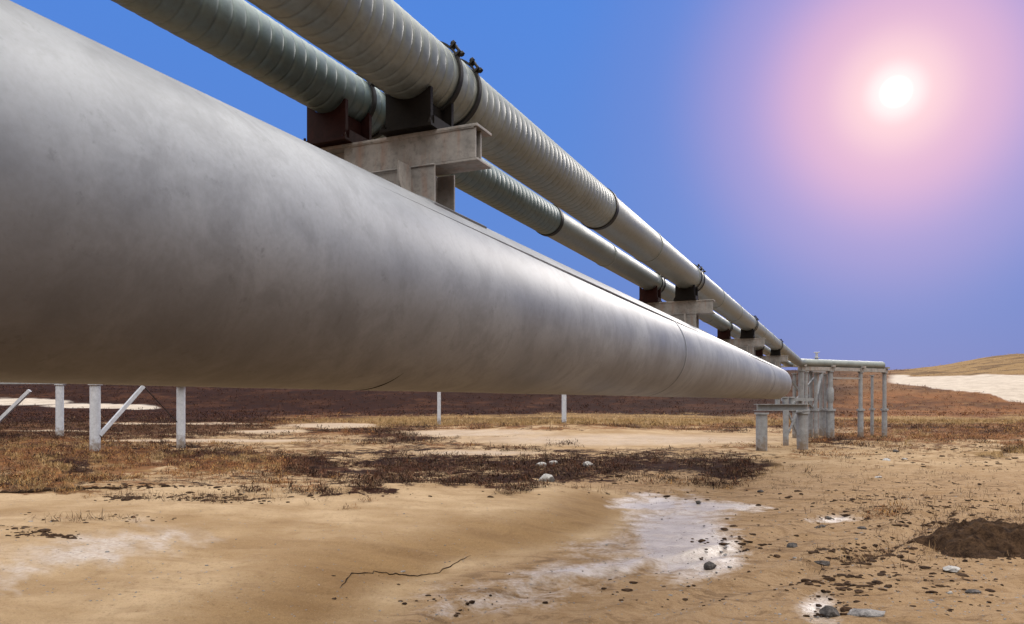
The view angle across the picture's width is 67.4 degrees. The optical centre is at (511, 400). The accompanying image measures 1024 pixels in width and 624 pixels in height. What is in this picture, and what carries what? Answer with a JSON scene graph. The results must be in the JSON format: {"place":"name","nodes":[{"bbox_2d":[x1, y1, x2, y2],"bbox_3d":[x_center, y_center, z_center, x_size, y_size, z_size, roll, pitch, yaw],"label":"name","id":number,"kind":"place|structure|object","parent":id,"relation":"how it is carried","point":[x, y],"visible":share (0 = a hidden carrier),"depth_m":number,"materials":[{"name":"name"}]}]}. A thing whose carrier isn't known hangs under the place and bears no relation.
{"place":"outdoors","nodes":[
{"label":"outdoors","id":0,"kind":"place"},
{"bbox_2d":[0,354,1023,623],"bbox_3d":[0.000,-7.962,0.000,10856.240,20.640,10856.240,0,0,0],"label":"ground","id":1,"kind":"structure","parent":0,"point":[578,526],"depth_m":10.61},
{"bbox_2d":[0,382,64,435],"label":"pile frame","id":2,"kind":"object","parent":1,"relation":"on","point":[59,409],"visible":0.83,"depth_m":39.54,"materials":[{"name":"white paint"}]},
{"bbox_2d":[0,486,122,492],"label":"dead root","id":3,"kind":"object","parent":1,"relation":"on","point":[49,489],"visible":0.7,"depth_m":12.81,"materials":[{"name":"wood"}]},
{"bbox_2d":[88,384,184,451],"bbox_3d":[-14.051,0.780,29.006,0.704,3.140,3.922,0,0,43],"label":"pile frame","id":4,"kind":"object","parent":1,"relation":"on","point":[96,432],"visible":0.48,"depth_m":28.08,"materials":[{"name":"white paint"}]},
{"bbox_2d":[341,555,470,585],"bbox_3d":[-1.077,1.762,8.020,0.339,0.146,2.166,0,0,36],"label":"dead root","id":5,"kind":"object","parent":1,"relation":"on","point":[397,573],"visible":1,"depth_m":7.89,"materials":[{"name":"wood"}]},
{"bbox_2d":[0,369,854,418],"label":"hill scrub","id":6,"kind":"object","parent":1,"relation":"on","point":[26,414],"visible":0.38,"depth_m":117.22,"materials":[{"name":"brown plant"}]},
{"bbox_2d":[437,392,440,424],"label":"marker post","id":7,"kind":"object","parent":1,"relation":"on","point":[438,408],"visible":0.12,"depth_m":59.36,"materials":[{"name":"white metal"}]},
{"bbox_2d":[0,414,1023,495],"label":"shrubs","id":8,"kind":"object","parent":1,"relation":"on","point":[453,479],"visible":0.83,"depth_m":23.05,"materials":[{"name":"brown plant"}]},
{"bbox_2d":[0,417,1023,518],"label":"rusty tundra cover","id":9,"kind":"object","parent":1,"relation":"on","point":[84,476],"visible":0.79,"depth_m":27.73,"materials":[{"name":"brown plant"}]},
{"bbox_2d":[0,416,1023,490],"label":"ochre grass","id":10,"kind":"structure","parent":1,"relation":"on","point":[512,421],"depth_m":51.87,"materials":[{"name":"brown plant"}]},
{"bbox_2d":[0,440,1023,616],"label":"soil crumbs","id":11,"kind":"object","parent":1,"relation":"on","point":[844,608],"visible":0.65,"depth_m":9.14,"materials":[{"name":"brown soil"}]},
{"bbox_2d":[6,439,1023,573],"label":"dead twigs","id":12,"kind":"object","parent":1,"relation":"on","point":[575,487],"visible":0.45,"depth_m":12.60,"materials":[{"name":"brown plant"}]},
{"bbox_2d":[10,440,1023,606],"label":"turf scraps","id":13,"kind":"object","parent":1,"relation":"on","point":[805,581],"visible":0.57,"depth_m":10.08,"materials":[{"name":"plant"}]},
{"bbox_2d":[539,474,554,481],"bbox_3d":[0.791,1.825,17.695,0.399,0.298,0.282,0,0,-8],"label":"stone","id":14,"kind":"object","parent":1,"relation":"on","point":[549,477],"visible":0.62,"depth_m":17.60,"materials":[{"name":"white stone"}]},
{"bbox_2d":[562,395,565,421],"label":"marker post","id":15,"kind":"object","parent":1,"relation":"on","point":[563,408],"visible":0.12,"depth_m":57.26,"materials":[{"name":"white metal"}]},
{"bbox_2d":[582,461,593,466],"bbox_3d":[2.160,1.811,21.628,0.300,0.213,0.304,0,0,-26],"label":"stone","id":16,"kind":"object","parent":1,"relation":"on","point":[587,463],"visible":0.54,"depth_m":21.55,"materials":[{"name":"grey stone"}]},
{"bbox_2d":[273,369,1023,419],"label":"hill scrub","id":17,"kind":"object","parent":1,"relation":"on","point":[943,413],"visible":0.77,"depth_m":107.99,"materials":[{"name":"brown plant"}]},
{"bbox_2d":[299,353,1021,419],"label":"hill grass","id":18,"kind":"structure","parent":1,"relation":"on","point":[708,416],"depth_m":86.31,"materials":[{"name":"brown plant"}]},
{"bbox_2d":[703,561,715,569],"bbox_3d":[2.149,1.799,8.374,0.155,0.100,0.099,0,0,-44],"label":"stone","id":19,"kind":"object","parent":1,"relation":"on","point":[709,565],"visible":1,"depth_m":8.34,"materials":[{"name":"grey stone"}]},
{"bbox_2d":[754,397,813,450],"bbox_3d":[10.617,1.087,29.244,1.579,2.474,4.753,0,0,34],"label":"pipe trestle","id":20,"kind":"object","parent":1,"relation":"on","point":[787,405],"visible":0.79,"depth_m":28.50,"materials":[{"name":"grey paint"}]},
{"bbox_2d":[0,0,791,398],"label":"pipe","id":21,"kind":"object","parent":20,"relation":"on","point":[158,228],"visible":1,"depth_m":2.40,"materials":[{"name":"grey metal"}]},
{"bbox_2d":[303,40,491,228],"bbox_3d":[-0.674,-1.448,4.287,1.180,1.097,0.650,0,0,24],"label":"pipe bracket","id":22,"kind":"object","parent":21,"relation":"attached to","point":[422,145],"visible":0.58,"depth_m":4.12,"materials":[{"name":"weathered grey paint"},{"name":"dark red painted steel"},{"name":"black steel"}]},
{"bbox_2d":[638,263,714,333],"bbox_3d":[2.340,-1.448,11.155,1.180,1.097,0.650,0,0,24],"label":"pipe bracket","id":23,"kind":"object","parent":21,"relation":"attached to","point":[687,306],"visible":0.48,"depth_m":10.99,"materials":[{"name":"weathered grey paint"},{"name":"dark red painted steel"},{"name":"black steel"}]},
{"bbox_2d":[717,315,765,358],"bbox_3d":[5.254,-1.448,17.794,1.180,1.097,0.650,0,0,24],"label":"pipe bracket","id":24,"kind":"object","parent":21,"relation":"attached to","point":[748,341],"visible":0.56,"depth_m":17.63,"materials":[{"name":"grey metal"}]},
{"bbox_2d":[755,339,788,369],"bbox_3d":[8.208,-1.448,24.524,1.180,1.097,0.650,0,0,24],"label":"pipe bracket","id":25,"kind":"object","parent":21,"relation":"attached to","point":[776,358],"visible":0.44,"depth_m":24.34,"materials":[{"name":"grey metal"}]},
{"bbox_2d":[787,542,797,547],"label":"stone","id":26,"kind":"object","parent":1,"relation":"on","point":[791,545],"visible":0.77,"depth_m":9.54,"materials":[{"name":"grey stone"}]},
{"bbox_2d":[814,560,829,565],"bbox_3d":[3.460,1.812,8.583,0.177,0.061,0.122,0,0,27],"label":"stone","id":27,"kind":"object","parent":1,"relation":"on","point":[825,563],"visible":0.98,"depth_m":8.54,"materials":[{"name":"grey stone"}]},
{"bbox_2d":[819,605,839,617],"bbox_3d":[2.687,1.786,6.493,0.169,0.108,0.162,0,0,-10],"label":"stone","id":28,"kind":"object","parent":1,"relation":"on","point":[829,611],"visible":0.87,"depth_m":6.45,"materials":[{"name":"grey stone"}]},
{"bbox_2d":[781,364,889,437],"bbox_3d":[16.000,0.273,38.382,7.612,3.961,2.646,0,0,-33],"label":"pipe rack","id":29,"kind":"object","parent":1,"relation":"on","point":[823,421],"visible":0.81,"depth_m":37.88,"materials":[{"name":"grey metal"}]},
{"bbox_2d":[111,0,794,366],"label":"thin pipe","id":30,"kind":"object","parent":29,"relation":"on","point":[243,36],"visible":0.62,"depth_m":4.07,"materials":[{"name":"metal"}]},
{"bbox_2d":[247,0,884,368],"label":"thin pipe","id":31,"kind":"object","parent":29,"relation":"on","point":[393,49],"visible":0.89,"depth_m":4.71,"materials":[{"name":"metal"}]},
{"bbox_2d":[847,608,885,616],"bbox_3d":[2.980,1.797,6.469,0.320,0.091,0.218,0,0,-6],"label":"stone","id":32,"kind":"object","parent":1,"relation":"on","point":[864,612],"visible":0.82,"depth_m":6.41,"materials":[{"name":"grey stone"}]},
{"bbox_2d":[943,566,959,572],"bbox_3d":[4.600,1.780,8.068,0.207,0.084,0.162,0,0,-29],"label":"stone","id":33,"kind":"object","parent":1,"relation":"on","point":[954,569],"visible":0.95,"depth_m":8.01,"materials":[{"name":"white stone"}]},
{"bbox_2d":[914,517,1023,558],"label":"soil heap","id":34,"kind":"object","parent":1,"relation":"on","point":[997,538],"visible":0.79,"depth_m":9.12,"materials":[{"name":"brown soil"}]},
{"bbox_2d":[965,589,980,593],"bbox_3d":[4.338,1.804,7.236,0.147,0.055,0.107,0,0,-7],"label":"stone","id":35,"kind":"object","parent":1,"relation":"on","point":[969,591],"visible":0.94,"depth_m":7.21,"materials":[{"name":"grey stone"}]},
{"bbox_2d":[0,428,1023,623],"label":"gravel","id":36,"kind":"structure","parent":0,"point":[931,600],"depth_m":7.59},
{"bbox_2d":[10,0,1023,369],"label":"sky","id":37,"kind":"structure","parent":0,"point":[849,173],"materials":[{"name":"blue"}]}
]}

